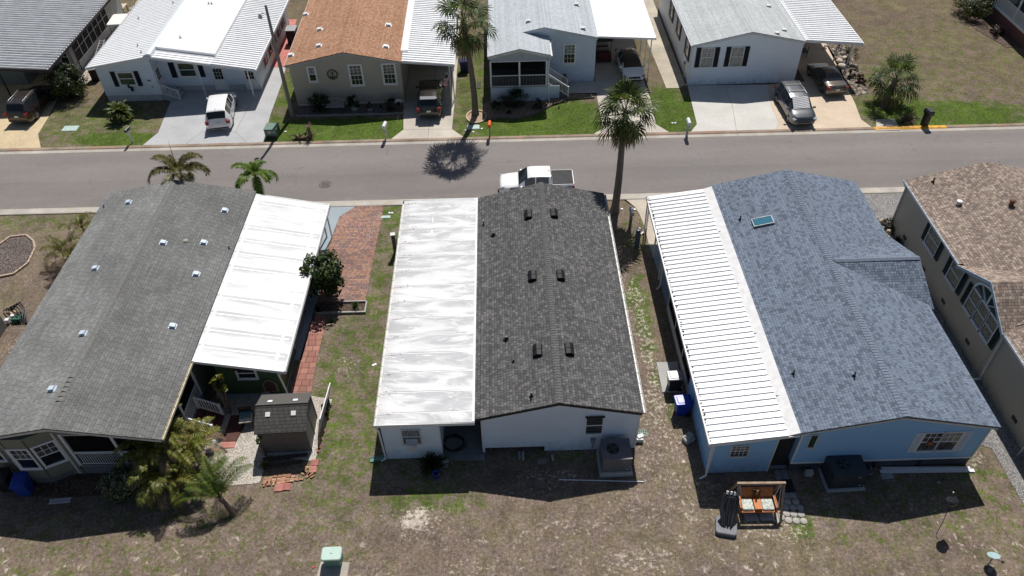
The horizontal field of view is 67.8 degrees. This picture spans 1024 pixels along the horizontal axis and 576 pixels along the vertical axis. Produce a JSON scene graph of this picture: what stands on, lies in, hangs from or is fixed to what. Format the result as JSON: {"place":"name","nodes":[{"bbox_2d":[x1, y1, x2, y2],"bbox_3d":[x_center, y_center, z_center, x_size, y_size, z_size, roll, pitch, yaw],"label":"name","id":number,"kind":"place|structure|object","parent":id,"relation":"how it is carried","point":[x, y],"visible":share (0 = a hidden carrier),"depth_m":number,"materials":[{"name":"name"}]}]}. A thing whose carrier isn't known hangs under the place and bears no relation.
{"place":"outdoors","nodes":[
{"label":"outdoors","id":0,"kind":"place"},
{"bbox_2d":[3,301,26,323],"bbox_3d":[-28.445,1.521,43.473,1.388,0.532,1.602,-16,46,-15],"label":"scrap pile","id":1,"kind":"object","parent":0,"point":[16,316],"visible":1,"depth_m":43.36,"materials":[{"name":"multicoloured plastic"}]},
{"bbox_2d":[0,11,124,148],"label":"driveway","id":2,"kind":"structure","parent":0,"point":[18,134],"depth_m":58.59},
{"bbox_2d":[3,85,55,121],"bbox_3d":[-37.730,-14.742,59.660,2.277,1.773,4.788,0,44,1],"label":"sport utility vehicle","id":3,"kind":"object","parent":2,"relation":"on","point":[29,104],"visible":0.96,"depth_m":58.51,"materials":[{"name":"paint"}]},
{"bbox_2d":[144,67,285,144],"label":"driveway","id":4,"kind":"structure","parent":0,"point":[183,121],"depth_m":58.86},
{"bbox_2d":[204,91,236,129],"bbox_3d":[-22.406,-13.948,58.502,2.232,1.685,4.870,-8,44,-6],"label":"minivan","id":5,"kind":"object","parent":4,"relation":"on","point":[220,110],"visible":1,"depth_m":57.11,"materials":[{"name":"white paint"}]},
{"bbox_2d":[272,19,296,66],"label":"path","id":6,"kind":"structure","parent":0,"point":[284,50],"depth_m":66.82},
{"bbox_2d":[290,305,325,392],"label":"path","id":7,"kind":"structure","parent":0,"point":[304,377],"depth_m":41.05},
{"bbox_2d":[294,206,354,360],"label":"driveway","id":8,"kind":"structure","parent":0,"point":[335,214],"depth_m":47.17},
{"bbox_2d":[317,562,349,575],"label":"concrete pad","id":9,"kind":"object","parent":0,"point":[323,570],"depth_m":32.40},
{"bbox_2d":[321,546,342,566],"bbox_3d":[-7.646,11.474,32.470,0.860,0.710,0.620,-2,44,-1],"label":"utility box","id":10,"kind":"object","parent":9,"relation":"on","point":[331,556],"visible":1,"depth_m":32.25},
{"bbox_2d":[319,206,382,302],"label":"brick driveway","id":11,"kind":"structure","parent":0,"point":[353,242],"depth_m":47.51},
{"bbox_2d":[392,6,462,138],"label":"driveway","id":12,"kind":"structure","parent":0,"point":[415,125],"depth_m":59.28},
{"bbox_2d":[415,79,444,116],"bbox_3d":[-6.377,-15.040,59.155,2.277,1.773,4.788,-2,44,-1],"label":"sport utility vehicle","id":13,"kind":"object","parent":12,"relation":"on","point":[429,98],"visible":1,"depth_m":57.70,"materials":[{"name":"paint"}]},
{"bbox_2d":[386,421,482,456],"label":"carport floor","id":14,"kind":"structure","parent":0,"point":[471,435],"depth_m":37.01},
{"bbox_2d":[0,0,1023,575],"bbox_3d":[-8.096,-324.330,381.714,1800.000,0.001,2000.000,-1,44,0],"label":"ground","id":15,"kind":"structure","parent":0,"point":[502,512],"depth_m":34.90,"materials":[{"name":"plant"}]},
{"bbox_2d":[0,467,12,491],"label":"wheelie bin","id":16,"kind":"object","parent":15,"relation":"on","point":[6,474],"visible":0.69,"depth_m":35.05,"materials":[{"name":"black plastic"}]},
{"bbox_2d":[0,236,33,274],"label":"planting bed","id":17,"kind":"object","parent":15,"relation":"on","point":[15,252],"visible":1,"depth_m":47.69,"materials":[{"name":"gravel"}]},
{"bbox_2d":[0,234,35,277],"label":"bed edging","id":18,"kind":"object","parent":17,"relation":"on","point":[25,264],"visible":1,"depth_m":47.51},
{"bbox_2d":[39,235,79,270],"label":"cane palm","id":19,"kind":"object","parent":15,"relation":"on","point":[55,248],"visible":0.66,"depth_m":46.10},
{"bbox_2d":[43,238,77,272],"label":"cane palm","id":20,"kind":"object","parent":15,"relation":"on","point":[64,252],"visible":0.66,"depth_m":45.26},
{"bbox_2d":[0,0,124,96],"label":"mobile home","id":21,"kind":"object","parent":15,"relation":"on","point":[37,37],"visible":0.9,"depth_m":64.04,"materials":[{"name":"metal"}]},
{"bbox_2d":[38,61,89,101],"bbox_3d":[-35.774,-16.531,60.936,3.855,2.663,3.673,-1,44,0],"label":"clipped shrub","id":22,"kind":"object","parent":15,"relation":"on","point":[63,84],"visible":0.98,"depth_m":60.48,"materials":[{"name":"green plant"}]},
{"bbox_2d":[58,211,94,241],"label":"cane palm","id":23,"kind":"object","parent":15,"relation":"on","point":[81,222],"visible":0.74,"depth_m":46.47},
{"bbox_2d":[23,473,170,496],"bbox_3d":[-19.376,9.203,35.666,6.800,0.070,1.300,-1,44,0],"label":"planting bed","id":24,"kind":"object","parent":15,"relation":"on","point":[78,485],"visible":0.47,"depth_m":35.54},
{"bbox_2d":[9,471,35,496],"bbox_3d":[-22.533,9.086,35.081,0.640,1.057,0.848,-10,45,-9],"label":"wheelie bin","id":25,"kind":"object","parent":24,"relation":"on","point":[22,484],"visible":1,"depth_m":34.85,"materials":[{"name":"blue plastic"}]},
{"bbox_2d":[95,460,150,504],"bbox_3d":[-17.619,8.826,34.722,2.674,1.836,1.815,-1,44,0],"label":"leafy shrub","id":26,"kind":"object","parent":24,"relation":"on","point":[119,488],"visible":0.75,"depth_m":34.36,"materials":[{"name":"green plant"}]},
{"bbox_2d":[102,100,133,123],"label":"feather palm","id":27,"kind":"object","parent":15,"relation":"on","point":[118,110],"visible":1,"depth_m":58.41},
{"bbox_2d":[113,430,175,468],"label":"cane palm","id":28,"kind":"object","parent":15,"relation":"on","point":[119,449],"visible":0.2,"depth_m":34.09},
{"bbox_2d":[116,442,180,487],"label":"cane palm","id":29,"kind":"object","parent":15,"relation":"on","point":[126,456],"visible":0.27,"depth_m":34.04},
{"bbox_2d":[122,417,192,478],"bbox_3d":[-16.159,7.714,35.055,3.123,2.928,3.086,-1,44,0],"label":"cane palm","id":30,"kind":"object","parent":15,"relation":"on","point":[153,452],"visible":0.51,"depth_m":33.96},
{"bbox_2d":[125,452,195,510],"bbox_3d":[-15.984,8.613,34.615,2.851,2.241,2.732,-35,53,-30],"label":"cane palm","id":31,"kind":"object","parent":15,"relation":"on","point":[147,483],"visible":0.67,"depth_m":33.86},
{"bbox_2d":[0,180,332,482],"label":"mobile home","id":32,"kind":"object","parent":15,"relation":"on","point":[159,301],"visible":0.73,"depth_m":38.45,"materials":[{"name":"grey"}]},
{"bbox_2d":[5,449,42,469],"bbox_3d":[-21.958,7.725,34.312,1.000,1.610,0.095,-1,44,0],"label":"window","id":33,"kind":"structure","parent":32,"relation":"in","point":[24,459],"depth_m":34.30,"materials":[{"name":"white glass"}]},
{"bbox_2d":[30,439,68,468],"bbox_3d":[-20.939,7.525,34.493,1.040,1.610,0.095,-20,47,-18],"label":"window","id":34,"kind":"structure","parent":32,"relation":"in","point":[48,453],"depth_m":34.49,"materials":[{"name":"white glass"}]},
{"bbox_2d":[135,403,199,463],"bbox_3d":[-15.951,7.119,35.334,3.114,3.391,2.946,-1,44,0],"label":"cane palm","id":35,"kind":"object","parent":15,"relation":"on","point":[171,442],"visible":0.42,"depth_m":34.13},
{"bbox_2d":[138,453,204,508],"bbox_3d":[-15.464,8.708,34.578,2.998,2.134,2.686,-22,48,-20],"label":"cane palm","id":36,"kind":"object","parent":15,"relation":"on","point":[184,480],"visible":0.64,"depth_m":33.98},
{"bbox_2d":[147,142,211,184],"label":"feather palm","id":37,"kind":"object","parent":15,"relation":"on","point":[179,167],"visible":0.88,"depth_m":46.35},
{"bbox_2d":[153,431,211,482],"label":"cane palm","id":38,"kind":"object","parent":15,"relation":"on","point":[188,459],"visible":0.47,"depth_m":34.52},
{"bbox_2d":[85,0,289,101],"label":"mobile home","id":39,"kind":"object","parent":15,"relation":"on","point":[153,50],"visible":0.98,"depth_m":61.17,"materials":[{"name":"white"}]},
{"bbox_2d":[115,71,137,86],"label":"window","id":40,"kind":"structure","parent":39,"relation":"in","point":[125,78],"depth_m":59.61,"materials":[{"name":"white glass"}]},
{"bbox_2d":[175,62,198,77],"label":"window","id":41,"kind":"structure","parent":39,"relation":"in","point":[185,70],"depth_m":60.68,"materials":[{"name":"white glass"}]},
{"bbox_2d":[209,66,229,89],"bbox_3d":[-23.497,-16.860,61.144,1.090,2.120,0.100,-1,44,0],"label":"door","id":42,"kind":"structure","parent":39,"relation":"in","point":[218,74],"depth_m":61.19,"materials":[{"name":"white wood"}]},
{"bbox_2d":[242,70,259,89],"bbox_3d":[-21.022,-16.881,61.174,1.040,2.120,0.100,-1,44,0],"label":"door","id":43,"kind":"structure","parent":39,"relation":"in","point":[253,78],"depth_m":61.35,"materials":[{"name":"white wood"}]},
{"bbox_2d":[167,416,227,471],"bbox_3d":[-14.607,7.353,35.659,2.874,2.556,2.911,-1,44,0],"label":"cane palm","id":44,"kind":"object","parent":15,"relation":"on","point":[197,428],"visible":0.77,"depth_m":35.20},
{"bbox_2d":[175,451,253,517],"bbox_3d":[-13.267,8.958,34.297,2.288,2.334,3.232,19,48,20],"label":"feather palm","id":45,"kind":"object","parent":15,"relation":"on","point":[217,486],"visible":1,"depth_m":33.80,"materials":[{"name":"green plant"}]},
{"bbox_2d":[230,159,278,194],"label":"feather palm","id":46,"kind":"object","parent":15,"relation":"on","point":[250,167],"visible":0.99,"depth_m":46.72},
{"bbox_2d":[208,396,331,485],"bbox_3d":[-11.944,7.422,37.323,5.550,0.070,5.200,-1,44,0],"label":"gravel bed","id":47,"kind":"object","parent":15,"relation":"on","point":[248,448],"visible":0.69,"depth_m":36.89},
{"bbox_2d":[209,373,231,413],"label":"young tree","id":48,"kind":"object","parent":47,"relation":"on","point":[219,389],"visible":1,"depth_m":37.05,"materials":[{"name":"green plant"}]},
{"bbox_2d":[222,415,245,441],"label":"brick walkway","id":49,"kind":"structure","parent":47,"relation":"on","point":[233,431],"depth_m":37.66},
{"bbox_2d":[237,406,254,427],"bbox_3d":[-13.195,6.418,37.727,0.645,0.900,0.662,-7,44,-6],"label":"patio chair","id":50,"kind":"object","parent":47,"relation":"on","point":[245,413],"visible":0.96,"depth_m":37.66,"materials":[{"name":"fabric"}]},
{"bbox_2d":[263,453,307,468],"bbox_3d":[-10.826,8.257,36.318,2.110,0.140,0.587,-5,44,-4],"label":"timber edging","id":51,"kind":"object","parent":47,"relation":"on","point":[281,457],"visible":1,"depth_m":36.37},
{"bbox_2d":[254,392,317,453],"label":"garden shed","id":52,"kind":"structure","parent":47,"relation":"on","point":[285,423],"depth_m":35.89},
{"bbox_2d":[263,123,280,138],"bbox_3d":[-17.848,-11.697,56.732,0.940,0.800,0.941,1,44,2],"label":"utility box","id":53,"kind":"object","parent":15,"relation":"on","point":[272,131],"visible":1,"depth_m":56.45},
{"bbox_2d":[258,5,294,116],"bbox_3d":[-17.265,-16.326,55.792,0.865,8.851,0.338,-30,51,-26],"label":"utility pole","id":54,"kind":"object","parent":15,"relation":"on","point":[286,91],"visible":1,"depth_m":55.78,"materials":[{"name":"concrete"}]},
{"bbox_2d":[262,474,303,486],"bbox_3d":[-10.713,8.948,35.628,1.894,0.067,0.536,-8,44,-6],"label":"brick edging","id":55,"kind":"object","parent":15,"relation":"on","point":[286,477],"visible":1,"depth_m":35.59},
{"bbox_2d":[299,247,345,298],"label":"broadleaf tree","id":56,"kind":"object","parent":15,"relation":"on","point":[326,274],"visible":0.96,"depth_m":42.59,"materials":[{"name":"green plant"}]},
{"bbox_2d":[316,303,364,311],"bbox_3d":[-9.934,1.169,43.757,2.880,0.080,0.730,-1,44,0],"label":"planting bed","id":57,"kind":"object","parent":15,"relation":"on","point":[335,307],"visible":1,"depth_m":43.76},
{"bbox_2d":[316,300,367,314],"bbox_3d":[-9.755,1.116,43.692,2.840,0.140,0.945,-1,44,0],"label":"timber edging","id":58,"kind":"object","parent":57,"relation":"on","point":[349,312],"visible":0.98,"depth_m":43.37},
{"bbox_2d":[298,104,403,114],"bbox_3d":[-12.550,-13.865,59.437,8.400,0.080,1.500,-1,44,0],"label":"planting bed","id":59,"kind":"object","parent":15,"relation":"on","point":[306,110],"visible":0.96,"depth_m":59.38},
{"bbox_2d":[307,92,330,112],"bbox_3d":[-14.943,-14.362,58.968,1.820,1.512,1.151,-1,44,0],"label":"leafy shrub","id":60,"kind":"object","parent":59,"relation":"on","point":[320,99],"visible":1,"depth_m":58.77,"materials":[{"name":"green plant"}]},
{"bbox_2d":[284,0,457,105],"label":"mobile home","id":61,"kind":"object","parent":15,"relation":"on","point":[366,51],"visible":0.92,"depth_m":59.38,"materials":[{"name":"orange"}]},
{"bbox_2d":[347,64,364,86],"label":"window","id":62,"kind":"structure","parent":61,"relation":"in","point":[355,71],"depth_m":58.36,"materials":[{"name":"white glass"}]},
{"bbox_2d":[381,63,397,85],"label":"window","id":63,"kind":"structure","parent":61,"relation":"in","point":[389,74],"depth_m":58.37,"materials":[{"name":"white glass"}]},
{"bbox_2d":[416,451,452,480],"bbox_3d":[-3.681,8.083,35.804,1.722,1.066,1.934,-13,45,-11],"label":"strap leaf plant","id":64,"kind":"object","parent":15,"relation":"on","point":[431,461],"visible":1,"depth_m":35.77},
{"bbox_2d":[0,187,904,215],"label":"kerb","id":65,"kind":"structure","parent":15,"relation":"on","point":[81,210],"depth_m":50.82,"materials":[{"name":"concrete"}]},
{"bbox_2d":[430,0,498,115],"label":"fan palm","id":66,"kind":"object","parent":15,"relation":"on","point":[465,45],"visible":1,"depth_m":52.47,"materials":[{"name":"green plant"}]},
{"bbox_2d":[373,182,645,461],"bbox_3d":[-0.286,0.886,40.939,12.401,3.949,16.747,-2,44,0],"label":"mobile home","id":67,"kind":"object","parent":15,"relation":"on","point":[508,324],"visible":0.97,"depth_m":38.01,"materials":[{"name":"white"}]},
{"bbox_2d":[400,429,422,444],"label":"window","id":68,"kind":"structure","parent":67,"relation":"in","point":[405,433],"depth_m":35.06,"materials":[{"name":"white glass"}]},
{"bbox_2d":[584,416,603,435],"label":"window","id":69,"kind":"structure","parent":67,"relation":"in","point":[590,422],"depth_m":35.28,"materials":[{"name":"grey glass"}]},
{"bbox_2d":[0,123,1023,153],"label":"kerb","id":70,"kind":"structure","parent":15,"relation":"on","point":[472,139],"depth_m":56.05,"materials":[{"name":"concrete"}]},
{"bbox_2d":[874,125,946,129],"bbox_3d":[29.360,-11.836,56.163,5.293,0.092,0.420,-1,44,0],"label":"kerb paint","id":71,"kind":"object","parent":70,"relation":"on","point":[918,127],"visible":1,"depth_m":56.10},
{"bbox_2d":[482,93,596,118],"bbox_3d":[2.234,-14.269,59.473,9.720,0.080,3.067,-10,45,-9],"label":"planting bed","id":72,"kind":"object","parent":15,"relation":"on","point":[526,109],"visible":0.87,"depth_m":59.15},
{"bbox_2d":[497,87,529,107],"bbox_3d":[0.146,-14.798,58.999,2.590,1.563,1.584,-1,44,0],"label":"arching shrub","id":73,"kind":"object","parent":72,"relation":"on","point":[510,98],"visible":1,"depth_m":58.83,"materials":[{"name":"green plant"}]},
{"bbox_2d":[487,0,655,101],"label":"mobile home","id":74,"kind":"object","parent":15,"relation":"on","point":[538,48],"visible":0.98,"depth_m":59.96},
{"bbox_2d":[562,43,576,64],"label":"window","id":75,"kind":"structure","parent":74,"relation":"in","point":[569,49],"depth_m":60.28,"materials":[{"name":"white glass"}]},
{"bbox_2d":[596,438,632,477],"bbox_3d":[4.817,7.838,35.503,1.560,1.292,1.420,-2,44,-1],"label":"air conditioner","id":76,"kind":"object","parent":15,"relation":"on","point":[614,457],"visible":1,"depth_m":35.16,"materials":[{"name":"grey metal"}]},
{"bbox_2d":[589,74,660,214],"bbox_3d":[6.808,-8.755,47.188,4.048,9.060,4.256,34,54,31],"label":"fan palm","id":77,"kind":"object","parent":15,"relation":"on","point":[627,133],"visible":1,"depth_m":45.20,"materials":[{"name":"green plant"}]},
{"bbox_2d":[674,394,692,416],"bbox_3d":[8.412,5.825,37.665,0.848,1.057,0.640,-4,44,-3],"label":"wheelie bin","id":78,"kind":"object","parent":15,"relation":"on","point":[683,404],"visible":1,"depth_m":37.37,"materials":[{"name":"blue plastic"}]},
{"bbox_2d":[715,491,739,537],"bbox_3d":[9.442,9.838,33.232,0.920,1.394,1.462,7,45,9],"label":"folded parasol","id":79,"kind":"object","parent":15,"relation":"on","point":[725,523],"visible":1,"depth_m":33.24,"materials":[{"name":"fabric"}]},
{"bbox_2d":[727,481,785,525],"bbox_3d":[10.856,9.225,33.569,2.100,1.800,1.800,-1,44,1],"label":"porch swing","id":80,"kind":"object","parent":15,"relation":"on","point":[755,504],"visible":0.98,"depth_m":33.60,"materials":[{"name":"wood"}]},
{"bbox_2d":[658,0,863,85],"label":"mobile home","id":81,"kind":"object","parent":15,"relation":"on","point":[713,42],"visible":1,"depth_m":60.48,"materials":[{"name":"white"}]},
{"bbox_2d":[699,47,714,67],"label":"window","id":82,"kind":"structure","parent":81,"relation":"in","point":[707,55],"depth_m":59.61,"materials":[{"name":"white glass"}]},
{"bbox_2d":[728,47,744,66],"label":"window","id":83,"kind":"structure","parent":81,"relation":"in","point":[736,57],"depth_m":59.61,"materials":[{"name":"white glass"}]},
{"bbox_2d":[641,169,1000,478],"bbox_3d":[14.852,0.783,40.505,13.187,4.155,18.472,-2,44,0],"label":"mobile home","id":84,"kind":"object","parent":15,"relation":"on","point":[808,331],"visible":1,"depth_m":37.27,"materials":[{"name":"blue"}]},
{"bbox_2d":[728,445,750,457],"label":"window","id":85,"kind":"structure","parent":84,"relation":"in","point":[737,451],"depth_m":34.25,"materials":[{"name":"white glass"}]},
{"bbox_2d":[914,432,945,452],"bbox_3d":[18.739,6.919,34.166,0.940,1.490,0.095,-2,44,0],"label":"window","id":86,"kind":"structure","parent":84,"relation":"in","point":[935,437],"depth_m":34.14,"materials":[{"name":"white glass"}]},
{"bbox_2d":[933,431,964,451],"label":"window","id":87,"kind":"structure","parent":84,"relation":"in","point":[950,439],"depth_m":34.16,"materials":[{"name":"white glass"}]},
{"bbox_2d":[817,455,869,492],"bbox_3d":[15.163,8.348,34.785,1.790,1.182,1.450,-3,44,-1],"label":"air conditioner","id":88,"kind":"object","parent":15,"relation":"on","point":[843,473],"visible":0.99,"depth_m":34.46,"materials":[{"name":"grey metal"}]},
{"bbox_2d":[827,44,868,95],"bbox_3d":[27.888,-19.576,64.320,1.833,0.080,13.255,2,44,3],"label":"planting bed","id":89,"kind":"object","parent":15,"relation":"on","point":[855,87],"visible":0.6,"depth_m":61.75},
{"bbox_2d":[863,52,924,107],"bbox_3d":[28.962,-15.534,57.234,4.465,5.005,4.255,-1,44,0],"label":"fan palm","id":90,"kind":"object","parent":15,"relation":"on","point":[888,93],"visible":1,"depth_m":57.00,"materials":[{"name":"green plant"}]},
{"bbox_2d":[879,466,974,472],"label":"trim boards","id":91,"kind":"object","parent":15,"relation":"on","point":[948,469],"depth_m":35.33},
{"bbox_2d":[863,193,1023,504],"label":"gravel bed","id":92,"kind":"object","parent":15,"relation":"on","point":[1001,442],"visible":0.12,"depth_m":37.01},
{"bbox_2d":[890,162,1023,454],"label":"mobile home","id":93,"kind":"object","parent":15,"relation":"on","point":[960,231],"visible":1,"depth_m":41.11,"materials":[{"name":"beige"}]},
{"bbox_2d":[922,226,940,257],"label":"window","id":94,"kind":"structure","parent":93,"relation":"in","point":[931,241],"depth_m":43.22,"materials":[{"name":"grey glass"}]},
{"bbox_2d":[944,260,965,292],"bbox_3d":[23.862,-0.738,41.019,0.095,1.510,1.320,-1,44,0],"label":"window","id":95,"kind":"structure","parent":93,"relation":"in","point":[953,276],"depth_m":41.16,"materials":[{"name":"grey glass"}]},
{"bbox_2d":[961,285,982,317],"bbox_3d":[23.899,0.747,39.534,0.095,1.510,1.020,-1,44,0],"label":"window","id":96,"kind":"structure","parent":93,"relation":"in","point":[974,297],"depth_m":39.55,"materials":[{"name":"grey glass"}]},
{"bbox_2d":[969,299,990,330],"bbox_3d":[23.915,1.384,38.871,0.095,1.510,1.020,-1,44,0],"label":"window","id":97,"kind":"structure","parent":93,"relation":"in","point":[982,311],"depth_m":38.89,"materials":[{"name":"grey glass"}]},
{"bbox_2d":[974,282,996,318],"bbox_3d":[23.888,0.531,38.049,0.105,0.920,2.720,-1,44,0],"label":"window","id":98,"kind":"structure","parent":93,"relation":"in","point":[984,289],"depth_m":38.31,"materials":[{"name":"grey glass"}]},
{"bbox_2d":[977,312,997,345],"bbox_3d":[23.930,2.022,38.208,0.095,1.510,1.020,-1,44,0],"label":"window","id":99,"kind":"structure","parent":93,"relation":"in","point":[990,325],"depth_m":38.25,"materials":[{"name":"grey glass"}]},
{"bbox_2d":[950,8,1019,47],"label":"planting bed","id":100,"kind":"object","parent":15,"relation":"on","point":[982,25],"visible":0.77,"depth_m":67.58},
{"bbox_2d":[952,0,995,18],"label":"leafy shrub","id":101,"kind":"object","parent":100,"relation":"on","point":[967,6],"visible":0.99,"depth_m":68.10,"materials":[{"name":"green plant"}]},
{"bbox_2d":[986,0,1023,47],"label":"mobile home","id":102,"kind":"object","parent":15,"relation":"on","point":[1008,16],"visible":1,"depth_m":66.50,"materials":[{"name":"red brick"}]},
{"bbox_2d":[0,129,1023,208],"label":"road","id":103,"kind":"structure","parent":0,"point":[417,171],"depth_m":53.72,"materials":[{"name":"asphalt"}]},
{"bbox_2d":[499,166,574,192],"bbox_3d":[1.618,-7.156,50.826,5.019,1.704,2.081,-1,44,0],"label":"pickup truck","id":104,"kind":"object","parent":103,"relation":"on","point":[528,176],"visible":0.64,"depth_m":50.31,"materials":[{"name":"white paint"}]},
{"bbox_2d":[567,38,667,133],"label":"driveway","id":105,"kind":"structure","parent":0,"point":[607,74],"depth_m":61.65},
{"bbox_2d":[596,38,612,61],"bbox_3d":[7.691,-20.422,64.301,1.320,1.950,2.400,-3,44,-1],"label":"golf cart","id":106,"kind":"object","parent":105,"relation":"on","point":[603,52],"visible":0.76,"depth_m":63.83,"materials":[{"name":"red plastic"}]},
{"bbox_2d":[615,48,645,80],"bbox_3d":[9.690,-18.561,62.594,2.139,1.499,4.470,-4,44,-2],"label":"electric car","id":107,"kind":"object","parent":105,"relation":"on","point":[628,62],"visible":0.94,"depth_m":61.71,"materials":[{"name":"white paint"}]},
{"bbox_2d":[625,199,657,245],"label":"driveway","id":108,"kind":"structure","parent":0,"point":[639,205],"depth_m":49.31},
{"bbox_2d":[643,0,684,87],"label":"path","id":109,"kind":"structure","parent":0,"point":[665,61],"depth_m":65.15,"materials":[{"name":"concrete"}]},
{"bbox_2d":[656,362,683,392],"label":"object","id":110,"kind":"structure","parent":0,"point":[663,368],"depth_m":39.87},
{"bbox_2d":[667,370,684,391],"bbox_3d":[8.285,4.753,38.782,0.848,1.057,0.640,-3,44,-1],"label":"wheelie bin","id":111,"kind":"object","parent":110,"relation":"on","point":[675,379],"visible":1,"depth_m":38.48,"materials":[{"name":"black plastic"}]},
{"bbox_2d":[649,246,786,469],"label":"carport floor","id":112,"kind":"structure","parent":0,"point":[664,285],"depth_m":44.58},
{"bbox_2d":[688,85,778,130],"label":"driveway","id":113,"kind":"structure","parent":0,"point":[729,107],"depth_m":58.61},
{"bbox_2d":[767,42,870,128],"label":"driveway","id":114,"kind":"structure","parent":0,"point":[836,111],"depth_m":58.86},
{"bbox_2d":[774,79,816,125],"bbox_3d":[21.405,-14.099,57.523,2.232,1.685,4.870,-3,44,-1],"label":"minivan","id":115,"kind":"object","parent":114,"relation":"on","point":[792,98],"visible":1,"depth_m":56.58,"materials":[{"name":"paint"}]},
{"bbox_2d":[806,62,848,94],"bbox_3d":[25.036,-16.905,60.544,2.083,1.406,4.591,-4,44,-3],"label":"sedan","id":116,"kind":"object","parent":114,"relation":"on","point":[828,78],"visible":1,"depth_m":59.55,"materials":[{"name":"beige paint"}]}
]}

